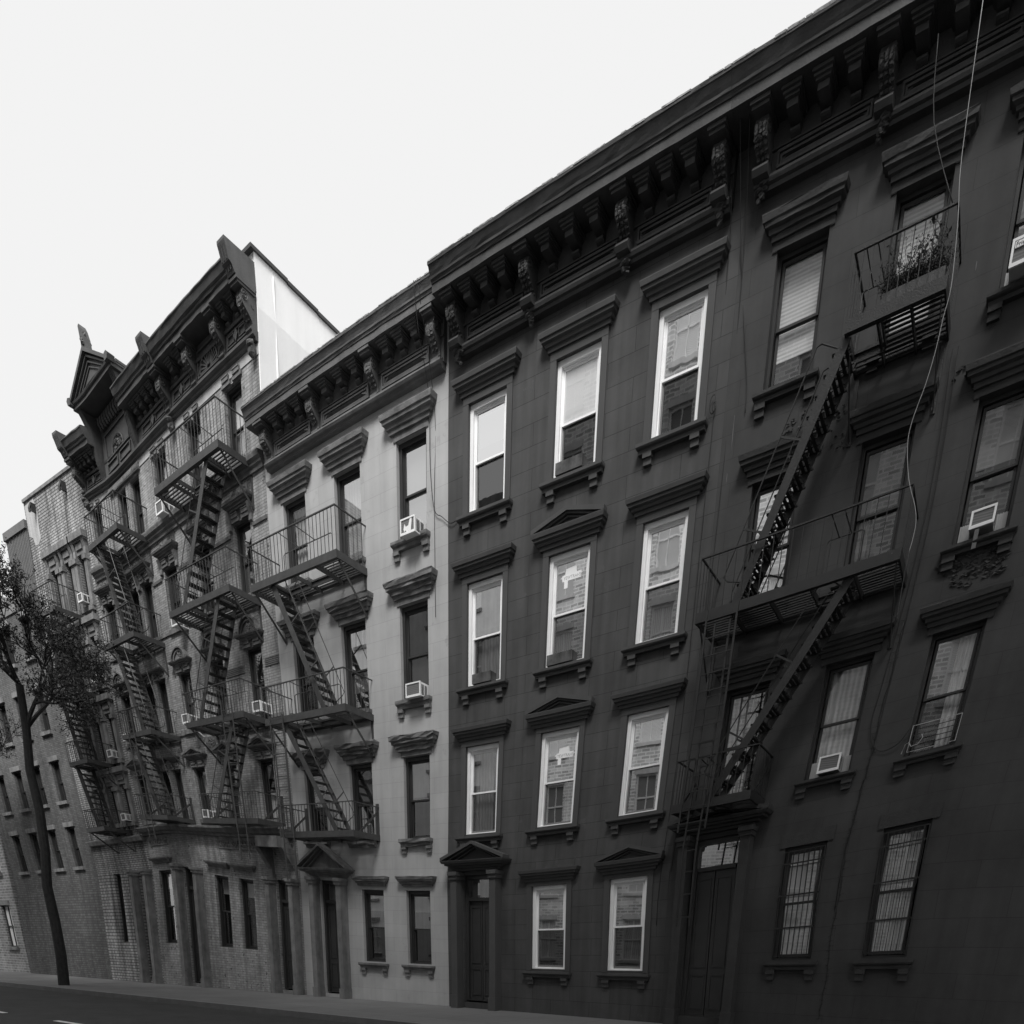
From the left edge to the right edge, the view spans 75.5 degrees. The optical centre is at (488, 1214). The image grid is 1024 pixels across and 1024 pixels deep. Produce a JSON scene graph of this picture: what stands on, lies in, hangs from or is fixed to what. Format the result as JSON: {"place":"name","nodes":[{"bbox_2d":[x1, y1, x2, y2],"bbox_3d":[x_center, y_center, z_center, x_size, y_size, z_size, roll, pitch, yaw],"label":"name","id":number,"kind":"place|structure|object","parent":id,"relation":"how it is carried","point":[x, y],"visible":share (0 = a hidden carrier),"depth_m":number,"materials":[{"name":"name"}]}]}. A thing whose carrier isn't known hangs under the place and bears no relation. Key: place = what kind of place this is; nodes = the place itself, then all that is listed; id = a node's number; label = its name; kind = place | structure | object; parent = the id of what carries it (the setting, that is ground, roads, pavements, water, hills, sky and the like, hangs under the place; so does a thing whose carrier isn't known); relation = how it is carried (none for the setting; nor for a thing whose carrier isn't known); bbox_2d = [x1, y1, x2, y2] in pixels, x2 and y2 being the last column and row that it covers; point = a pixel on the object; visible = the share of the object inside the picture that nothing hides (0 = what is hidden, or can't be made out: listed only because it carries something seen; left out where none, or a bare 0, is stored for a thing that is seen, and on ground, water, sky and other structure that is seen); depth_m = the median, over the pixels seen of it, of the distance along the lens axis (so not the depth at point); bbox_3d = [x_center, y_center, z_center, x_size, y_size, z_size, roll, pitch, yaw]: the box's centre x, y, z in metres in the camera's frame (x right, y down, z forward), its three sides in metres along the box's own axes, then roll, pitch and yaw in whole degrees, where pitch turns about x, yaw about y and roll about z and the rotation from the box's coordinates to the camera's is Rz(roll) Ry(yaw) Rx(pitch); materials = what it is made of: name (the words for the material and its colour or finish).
{"place":"outdoors","nodes":[
{"label":"outdoors","id":0,"kind":"place"},
{"bbox_2d":[0,986,354,1023],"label":"road","id":1,"kind":"structure","parent":0,"point":[25,1006],"depth_m":16.94,"materials":[{"name":"asphalt"}]},
{"bbox_2d":[0,981,426,1023],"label":"kerb","id":2,"kind":"structure","parent":1,"relation":"on","point":[315,1015],"depth_m":18.24,"materials":[{"name":"concrete"}]},
{"bbox_2d":[0,971,662,1023],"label":"sidewalk","id":3,"kind":"structure","parent":0,"point":[418,1013],"depth_m":19.05,"materials":[{"name":"grey concrete"}]},
{"bbox_2d":[0,709,36,761],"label":"tree","id":4,"kind":"object","parent":3,"relation":"on","point":[5,741],"visible":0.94,"depth_m":25.75,"materials":[{"name":"black plant"}]},
{"bbox_2d":[0,536,127,984],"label":"tree","id":5,"kind":"object","parent":3,"relation":"on","point":[79,669],"visible":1,"depth_m":20.90,"materials":[{"name":"black plant"}]},
{"bbox_2d":[0,0,830,597],"label":"sky","id":6,"kind":"structure","parent":0,"point":[351,143],"materials":[{"name":"white"}]},
{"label":"ground","id":7,"kind":"structure","parent":0,"visible":0},
{"bbox_2d":[0,596,30,972],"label":"brick building","id":8,"kind":"structure","parent":7,"relation":"on","point":[13,954],"depth_m":32.83,"materials":[{"name":"brick"}]},
{"bbox_2d":[0,900,19,949],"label":"window","id":9,"kind":"structure","parent":8,"relation":"in","point":[5,904],"depth_m":33.05,"materials":[{"name":"black paint"}]},
{"bbox_2d":[0,519,111,979],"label":"apartment building","id":10,"kind":"structure","parent":7,"relation":"on","point":[76,887],"depth_m":28.30,"materials":[{"name":"brick"}]},
{"bbox_2d":[9,765,30,812],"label":"window","id":11,"kind":"structure","parent":10,"relation":"in","point":[17,768],"depth_m":28.80,"materials":[{"name":"black paint"}]},
{"bbox_2d":[47,825,65,871],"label":"window","id":12,"kind":"structure","parent":10,"relation":"in","point":[61,868],"depth_m":28.65,"materials":[{"name":"black paint"}]},
{"bbox_2d":[46,755,68,805],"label":"window","id":13,"kind":"structure","parent":10,"relation":"in","point":[64,801],"depth_m":27.03,"materials":[{"name":"black paint"}]},
{"bbox_2d":[62,821,85,869],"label":"window","id":14,"kind":"structure","parent":10,"relation":"in","point":[67,824],"depth_m":27.75,"materials":[{"name":"black paint"}]},
{"bbox_2d":[21,465,164,983],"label":"apartment building","id":15,"kind":"structure","parent":7,"relation":"on","point":[56,511],"depth_m":24.61,"materials":[{"name":"brick"}]},
{"bbox_2d":[40,545,66,619],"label":"window","id":16,"kind":"structure","parent":15,"relation":"in","point":[51,559],"depth_m":23.21,"materials":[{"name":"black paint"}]},
{"bbox_2d":[54,536,82,619],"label":"window","id":17,"kind":"structure","parent":15,"relation":"in","point":[63,549],"depth_m":22.78,"materials":[{"name":"black paint"}]},
{"bbox_2d":[66,528,96,615],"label":"window","id":18,"kind":"structure","parent":15,"relation":"in","point":[77,540],"depth_m":22.33,"materials":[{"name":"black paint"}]},
{"bbox_2d":[29,580,135,853],"bbox_3d":[-14.729,-17.710,24.094,2.372,7.948,1.052,15,26,31],"label":"fire escape","id":19,"kind":"object","parent":15,"relation":"attached to","point":[78,765],"visible":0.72,"depth_m":24.27,"materials":[{"name":"black metal"}]},
{"bbox_2d":[79,612,109,694],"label":"window","id":20,"kind":"structure","parent":15,"relation":"in","point":[90,621],"depth_m":23.00,"materials":[{"name":"black paint"}]},
{"bbox_2d":[82,697,109,767],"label":"window","id":21,"kind":"structure","parent":15,"relation":"in","point":[100,729],"depth_m":24.53,"materials":[{"name":"black paint"}]},
{"bbox_2d":[93,692,124,764],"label":"window","id":22,"kind":"structure","parent":15,"relation":"in","point":[105,704],"depth_m":23.92,"materials":[{"name":"black paint"}]},
{"bbox_2d":[96,768,125,828],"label":"window","id":23,"kind":"structure","parent":15,"relation":"in","point":[106,783],"depth_m":25.10,"materials":[{"name":"black paint"}]},
{"bbox_2d":[109,765,138,829],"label":"window","id":24,"kind":"structure","parent":15,"relation":"in","point":[119,773],"depth_m":24.60,"materials":[{"name":"black paint"}]},
{"bbox_2d":[125,868,163,983],"bbox_3d":[-13.550,-11.358,26.263,1.569,4.179,0.620,15,26,31],"label":"door","id":25,"kind":"structure","parent":15,"relation":"in","point":[146,874],"depth_m":26.09,"materials":[{"name":"paint"}]},
{"bbox_2d":[52,234,339,994],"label":"apartment building","id":26,"kind":"structure","parent":7,"relation":"on","point":[236,329],"depth_m":20.19,"materials":[{"name":"brick"}]},
{"bbox_2d":[92,583,121,661],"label":"window","id":27,"kind":"structure","parent":26,"relation":"in","point":[104,591],"depth_m":22.23,"materials":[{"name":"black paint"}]},
{"bbox_2d":[110,672,137,747],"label":"window","id":28,"kind":"structure","parent":26,"relation":"in","point":[119,682],"depth_m":23.06,"materials":[{"name":"black paint"}]},
{"bbox_2d":[84,489,195,838],"bbox_3d":[-11.366,-17.339,21.690,2.256,8.963,1.130,15,26,31],"label":"fire escape","id":29,"kind":"object","parent":26,"relation":"attached to","point":[104,555],"visible":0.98,"depth_m":21.42,"materials":[{"name":"grey paint"}]},
{"bbox_2d":[124,758,155,824],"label":"window","id":30,"kind":"structure","parent":26,"relation":"in","point":[130,764],"depth_m":24.00,"materials":[{"name":"black paint"}]},
{"bbox_2d":[131,560,158,646],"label":"window","id":31,"kind":"structure","parent":26,"relation":"in","point":[139,568],"depth_m":21.17,"materials":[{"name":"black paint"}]},
{"bbox_2d":[148,667,174,738],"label":"window","id":32,"kind":"structure","parent":26,"relation":"in","point":[157,671],"depth_m":22.22,"materials":[{"name":"black paint"}]},
{"bbox_2d":[147,856,176,942],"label":"window","id":33,"kind":"structure","parent":26,"relation":"in","point":[164,859],"depth_m":25.25,"materials":[{"name":"black paint"}]},
{"bbox_2d":[150,539,180,635],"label":"window","id":34,"kind":"structure","parent":26,"relation":"in","point":[168,549],"depth_m":20.23,"materials":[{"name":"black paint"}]},
{"bbox_2d":[163,756,188,818],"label":"window","id":35,"kind":"structure","parent":26,"relation":"in","point":[171,759],"depth_m":23.04,"materials":[{"name":"black paint"}]},
{"bbox_2d":[167,646,196,734],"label":"window","id":36,"kind":"structure","parent":26,"relation":"in","point":[179,657],"depth_m":21.22,"materials":[{"name":"black paint"}]},
{"bbox_2d":[168,863,212,987],"bbox_3d":[-10.986,-10.694,24.615,1.808,4.276,0.620,15,26,31],"label":"door","id":37,"kind":"structure","parent":26,"relation":"in","point":[194,875],"depth_m":24.55,"materials":[{"name":"paint"}]},
{"bbox_2d":[182,402,202,496],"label":"window","id":38,"kind":"structure","parent":26,"relation":"in","point":[199,468],"depth_m":18.62,"materials":[{"name":"black paint"}]},
{"bbox_2d":[181,747,208,822],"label":"window","id":39,"kind":"structure","parent":26,"relation":"in","point":[191,753],"depth_m":22.10,"materials":[{"name":"black paint"}]},
{"bbox_2d":[183,515,213,617],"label":"window","id":40,"kind":"structure","parent":26,"relation":"in","point":[190,528],"depth_m":19.31,"materials":[{"name":"black paint"}]},
{"bbox_2d":[199,632,229,725],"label":"window","id":41,"kind":"structure","parent":26,"relation":"in","point":[205,648],"depth_m":20.37,"materials":[{"name":"black paint"}]},
{"bbox_2d":[150,395,285,859],"bbox_3d":[-7.909,-16.180,19.544,3.167,10.289,1.170,15,26,31],"label":"fire escape","id":42,"kind":"object","parent":26,"relation":"attached to","point":[243,720],"visible":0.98,"depth_m":18.96,"materials":[{"name":"grey paint"}]},
{"bbox_2d":[203,860,232,947],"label":"window","id":43,"kind":"structure","parent":26,"relation":"in","point":[211,863],"depth_m":23.56,"materials":[{"name":"black paint"}]},
{"bbox_2d":[211,741,242,817],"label":"window","id":44,"kind":"structure","parent":26,"relation":"in","point":[222,747],"depth_m":21.29,"materials":[{"name":"black paint"}]},
{"bbox_2d":[220,363,244,467],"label":"window","id":45,"kind":"structure","parent":26,"relation":"in","point":[236,370],"depth_m":17.67,"materials":[{"name":"black paint"}]},
{"bbox_2d":[221,488,256,602],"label":"window","id":46,"kind":"structure","parent":26,"relation":"in","point":[239,501],"depth_m":18.51,"materials":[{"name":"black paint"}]},
{"bbox_2d":[227,863,257,949],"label":"window","id":47,"kind":"structure","parent":26,"relation":"in","point":[248,868],"depth_m":22.88,"materials":[{"name":"black paint"}]},
{"bbox_2d":[234,614,267,720],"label":"window","id":48,"kind":"structure","parent":26,"relation":"in","point":[246,633],"depth_m":19.52,"materials":[{"name":"black paint"}]},
{"bbox_2d":[247,735,278,821],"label":"window","id":49,"kind":"structure","parent":26,"relation":"in","point":[255,744],"depth_m":20.66,"materials":[{"name":"black paint"}]},
{"bbox_2d":[261,876,305,994],"bbox_3d":[-6.745,-9.240,22.028,1.543,3.675,0.620,15,26,31],"label":"door","id":50,"kind":"structure","parent":26,"relation":"in","point":[289,895],"depth_m":21.99,"materials":[{"name":"paint"}]},
{"bbox_2d":[241,271,448,1005],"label":"apartment building","id":51,"kind":"structure","parent":7,"relation":"on","point":[340,419],"depth_m":17.12,"materials":[{"name":"grey paint"}]},
{"bbox_2d":[266,459,312,598],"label":"window","id":52,"kind":"structure","parent":51,"relation":"in","point":[292,482],"depth_m":17.35,"materials":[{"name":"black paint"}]},
{"bbox_2d":[276,609,321,723],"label":"window","id":53,"kind":"structure","parent":51,"relation":"in","point":[307,617],"depth_m":18.69,"materials":[{"name":"black paint"}]},
{"bbox_2d":[289,748,330,847],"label":"window","id":54,"kind":"structure","parent":51,"relation":"in","point":[313,798],"depth_m":19.88,"materials":[{"name":"black paint"}]},
{"bbox_2d":[247,503,379,879],"bbox_3d":[-4.766,-13.589,18.210,3.393,7.896,1.170,15,26,31],"label":"fire escape","id":55,"kind":"object","parent":51,"relation":"attached to","point":[292,729],"visible":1,"depth_m":17.73,"materials":[{"name":"grey paint"}]},
{"bbox_2d":[295,843,354,998],"bbox_3d":[-4.955,-9.093,20.729,2.144,4.442,0.660,15,26,31],"label":"door","id":56,"kind":"structure","parent":51,"relation":"in","point":[320,860],"depth_m":20.71,"materials":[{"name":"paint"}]},
{"bbox_2d":[316,426,368,577],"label":"window","id":57,"kind":"structure","parent":51,"relation":"in","point":[345,452],"depth_m":16.41,"materials":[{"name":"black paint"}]},
{"bbox_2d":[324,589,373,718],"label":"window","id":58,"kind":"structure","parent":51,"relation":"in","point":[346,610],"depth_m":17.61,"materials":[{"name":"black paint"}]},
{"bbox_2d":[333,739,378,847],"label":"window","id":59,"kind":"structure","parent":51,"relation":"in","point":[352,753],"depth_m":18.80,"materials":[{"name":"black paint"}]},
{"bbox_2d":[351,875,388,974],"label":"window","id":60,"kind":"structure","parent":51,"relation":"in","point":[374,899],"depth_m":20.04,"materials":[{"name":"black paint"}]},
{"bbox_2d":[378,387,436,562],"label":"window","id":61,"kind":"structure","parent":51,"relation":"in","point":[405,419],"depth_m":15.38,"materials":[{"name":"black paint"}]},
{"bbox_2d":[382,566,437,718],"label":"window","id":62,"kind":"structure","parent":51,"relation":"in","point":[416,586],"depth_m":16.58,"materials":[{"name":"black paint"}]},
{"bbox_2d":[400,514,426,539],"bbox_3d":[-1.726,-16.183,15.664,0.453,0.298,0.640,15,26,31],"label":"air conditioner","id":63,"kind":"object","parent":51,"relation":"attached to","point":[412,526],"visible":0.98,"depth_m":15.45,"materials":[{"name":"white metal"}]},
{"bbox_2d":[388,730,438,853],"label":"window","id":64,"kind":"structure","parent":51,"relation":"in","point":[418,743],"depth_m":17.73,"materials":[{"name":"black paint"}]},
{"bbox_2d":[395,876,436,977],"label":"window","id":65,"kind":"structure","parent":51,"relation":"in","point":[419,901],"depth_m":19.11,"materials":[{"name":"black paint"}]},
{"bbox_2d":[405,681,428,699],"bbox_3d":[-1.756,-13.296,16.838,0.481,0.303,0.580,15,26,31],"label":"air conditioner","id":66,"kind":"object","parent":51,"relation":"attached to","point":[416,689],"visible":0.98,"depth_m":16.63,"materials":[{"name":"white plastic"}]},
{"bbox_2d":[427,63,749,1022],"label":"apartment building","id":67,"kind":"structure","parent":7,"relation":"on","point":[587,303],"depth_m":13.86,"materials":[{"name":"paint"}]},
{"bbox_2d":[440,840,511,1010],"bbox_3d":[-0.330,-7.710,17.830,2.009,4.120,0.660,15,26,31],"label":"door","id":68,"kind":"structure","parent":67,"relation":"in","point":[483,892],"depth_m":17.84,"materials":[{"name":"paint"}]},
{"bbox_2d":[450,718,511,848],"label":"window","id":69,"kind":"structure","parent":67,"relation":"in","point":[485,762],"depth_m":16.68,"materials":[{"name":"white paint"}]},
{"bbox_2d":[450,542,516,705],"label":"window","id":70,"kind":"structure","parent":67,"relation":"in","point":[488,598],"depth_m":15.45,"materials":[{"name":"white paint"}]},
{"bbox_2d":[451,346,521,536],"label":"window","id":71,"kind":"structure","parent":67,"relation":"in","point":[491,417],"depth_m":14.30,"materials":[{"name":"glass"}]},
{"bbox_2d":[517,865,580,984],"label":"window","id":72,"kind":"structure","parent":67,"relation":"in","point":[552,903],"depth_m":16.77,"materials":[{"name":"white paint"}]},
{"bbox_2d":[524,694,595,844],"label":"window","id":73,"kind":"structure","parent":67,"relation":"in","point":[560,785],"depth_m":15.48,"materials":[{"name":"white paint"}]},
{"bbox_2d":[546,649,576,666],"bbox_3d":[1.613,-12.345,14.639,0.638,0.270,0.240,15,26,31],"label":"planter box","id":74,"kind":"object","parent":67,"relation":"on","point":[570,655],"visible":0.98,"depth_m":14.54,"materials":[{"name":"grey wood"}]},
{"bbox_2d":[530,504,607,688],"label":"window","id":75,"kind":"structure","parent":67,"relation":"in","point":[573,526],"depth_m":14.17,"materials":[{"name":"white paint"}]},
{"bbox_2d":[555,453,587,476],"bbox_3d":[1.677,-15.239,13.475,0.615,0.188,0.240,15,26,31],"label":"planter box","id":76,"kind":"object","parent":67,"relation":"on","point":[572,463],"visible":0.76,"depth_m":13.37,"materials":[{"name":"grey wood"}]},
{"bbox_2d":[538,293,619,504],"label":"window","id":77,"kind":"structure","parent":67,"relation":"in","point":[582,376],"depth_m":13.15,"materials":[{"name":"glass"}]},
{"bbox_2d":[594,844,665,988],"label":"window","id":78,"kind":"structure","parent":67,"relation":"in","point":[628,949],"depth_m":15.58,"materials":[{"name":"white paint"}]},
{"bbox_2d":[605,677,687,834],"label":"window","id":79,"kind":"structure","parent":67,"relation":"in","point":[649,734],"depth_m":14.38,"materials":[{"name":"glass"}]},
{"bbox_2d":[621,469,709,666],"bbox_3d":[3.421,-12.713,13.212,1.602,2.665,0.408,15,26,31],"label":"window","id":80,"kind":"structure","parent":67,"relation":"in","point":[668,541],"depth_m":13.12,"materials":[{"name":"white paint"}]},
{"bbox_2d":[635,235,730,467],"bbox_3d":[3.445,-15.543,12.103,1.574,2.486,0.408,15,26,31],"label":"window","id":81,"kind":"structure","parent":67,"relation":"in","point":[686,327],"depth_m":12.07,"materials":[{"name":"white paint"}]},
{"bbox_2d":[656,131,732,924],"bbox_3d":[3.833,-12.150,12.724,0.142,12.030,0.686,15,26,31],"label":"cable","id":82,"kind":"object","parent":67,"relation":"attached to","point":[699,551],"visible":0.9,"depth_m":12.82,"materials":[{"name":"rubber"}]},
{"bbox_2d":[659,0,1023,1023],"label":"apartment building","id":83,"kind":"structure","parent":7,"relation":"on","point":[833,98],"depth_m":11.39,"materials":[{"name":"black paint"}]},
{"bbox_2d":[671,114,749,869],"bbox_3d":[4.053,-12.592,12.390,0.174,10.930,0.686,15,26,31],"label":"cable","id":84,"kind":"object","parent":83,"relation":"attached to","point":[737,329],"visible":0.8,"depth_m":11.39,"materials":[{"name":"rubber"}]},
{"bbox_2d":[663,803,772,1023],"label":"door","id":85,"kind":"structure","parent":83,"relation":"in","point":[729,858],"depth_m":14.52,"materials":[{"name":"paint"}]},
{"bbox_2d":[714,648,787,793],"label":"window","id":86,"kind":"structure","parent":83,"relation":"in","point":[746,672],"depth_m":13.13,"materials":[{"name":"glass"}]},
{"bbox_2d":[727,427,816,630],"bbox_3d":[5.126,-12.352,12.169,1.310,2.604,0.540,15,26,31],"label":"window","id":87,"kind":"structure","parent":83,"relation":"in","point":[754,463],"depth_m":12.00,"materials":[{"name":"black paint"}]},
{"bbox_2d":[763,825,836,979],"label":"window","id":88,"kind":"structure","parent":83,"relation":"in","point":[803,870],"depth_m":13.63,"materials":[{"name":"black paint"}]},
{"bbox_2d":[752,171,850,420],"bbox_3d":[5.105,-15.125,11.090,1.281,2.418,0.503,15,26,31],"label":"window","id":89,"kind":"structure","parent":83,"relation":"in","point":[799,286],"depth_m":11.06,"materials":[{"name":"black paint"}]},
{"bbox_2d":[670,200,961,925],"bbox_3d":[5.382,-10.213,11.979,3.360,9.184,1.170,15,26,31],"label":"fire escape","id":90,"kind":"object","parent":83,"relation":"attached to","point":[738,609],"visible":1,"depth_m":11.31,"materials":[{"name":"black metal"}]},
{"bbox_2d":[881,265,945,303],"bbox_3d":[6.218,-13.533,9.693,0.806,0.182,0.200,15,26,31],"label":"planter box","id":91,"kind":"object","parent":90,"relation":"on","point":[911,285],"visible":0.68,"depth_m":9.60,"materials":[{"name":"grey paint"}]},
{"bbox_2d":[872,216,960,297],"bbox_3d":[6.214,-13.873,9.517,1.102,0.687,0.760,15,26,31],"label":"dry plant","id":92,"kind":"object","parent":91,"relation":"in","point":[923,270],"visible":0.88,"depth_m":9.52,"materials":[{"name":"grey plant"}]},
{"bbox_2d":[809,752,850,778],"bbox_3d":[6.490,-8.548,12.600,0.703,0.346,0.500,15,26,31],"label":"air conditioner","id":93,"kind":"object","parent":83,"relation":"attached to","point":[832,764],"visible":0.84,"depth_m":12.47,"materials":[{"name":"white plastic"}]},
{"bbox_2d":[794,616,896,799],"bbox_3d":[6.547,-9.262,12.306,1.286,2.578,0.540,15,26,31],"label":"window","id":94,"kind":"structure","parent":83,"relation":"in","point":[848,682],"depth_m":12.33,"materials":[{"name":"glass"}]},
{"bbox_2d":[830,375,939,590],"bbox_3d":[6.565,-12.024,11.227,1.267,2.552,0.540,15,26,31],"label":"window","id":95,"kind":"structure","parent":83,"relation":"in","point":[886,470],"depth_m":11.12,"materials":[{"name":"black paint"}]},
{"bbox_2d":[834,346,958,909],"bbox_3d":[7.070,-9.688,11.639,0.325,7.866,0.034,15,26,31],"label":"cable","id":96,"kind":"object","parent":83,"relation":"attached to","point":[907,613],"visible":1,"depth_m":11.32,"materials":[{"name":"rubber"}]},
{"bbox_2d":[852,801,943,980],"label":"window","id":97,"kind":"structure","parent":83,"relation":"in","point":[900,856],"depth_m":12.68,"materials":[{"name":"black paint"}]},
{"bbox_2d":[870,348,952,751],"bbox_3d":[7.264,-10.858,11.031,0.693,5.229,0.038,17,27,34],"label":"cable","id":98,"kind":"object","parent":83,"relation":"attached to","point":[915,560],"visible":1,"depth_m":11.08,"materials":[{"name":"rubber"}]},
{"bbox_2d":[866,102,980,375],"bbox_3d":[6.507,-14.737,10.196,1.234,2.363,0.507,15,26,31],"label":"window","id":99,"kind":"structure","parent":83,"relation":"in","point":[915,159],"depth_m":9.91,"materials":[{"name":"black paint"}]},
{"bbox_2d":[897,1,982,616],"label":"cable","id":100,"kind":"object","parent":83,"relation":"attached to","point":[948,298],"visible":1,"depth_m":9.35,"materials":[{"name":"rubber"}]},
{"bbox_2d":[893,578,1013,777],"bbox_3d":[7.878,-9.060,11.395,1.248,2.530,0.541,15,26,31],"label":"window","id":101,"kind":"structure","parent":83,"relation":"in","point":[981,604],"depth_m":11.30,"materials":[{"name":"black paint"}]},
{"bbox_2d":[940,340,1023,573],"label":"window","id":102,"kind":"structure","parent":83,"relation":"in","point":[1001,435],"depth_m":10.37,"materials":[{"name":"black paint"}]},
{"bbox_2d":[957,502,1007,548],"bbox_3d":[7.895,-10.958,10.615,0.630,0.469,0.520,15,26,31],"label":"air conditioner","id":103,"kind":"object","parent":83,"relation":"on","point":[986,519],"visible":0.92,"depth_m":10.48,"materials":[{"name":"white plastic"}]},
{"bbox_2d":[986,79,1023,325],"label":"window","id":104,"kind":"structure","parent":83,"relation":"in","point":[996,299],"depth_m":9.62,"materials":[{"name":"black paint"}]},
{"bbox_2d":[1004,235,1023,285],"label":"air conditioner","id":105,"kind":"object","parent":83,"relation":"attached to","point":[1016,268],"visible":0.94,"depth_m":9.38,"materials":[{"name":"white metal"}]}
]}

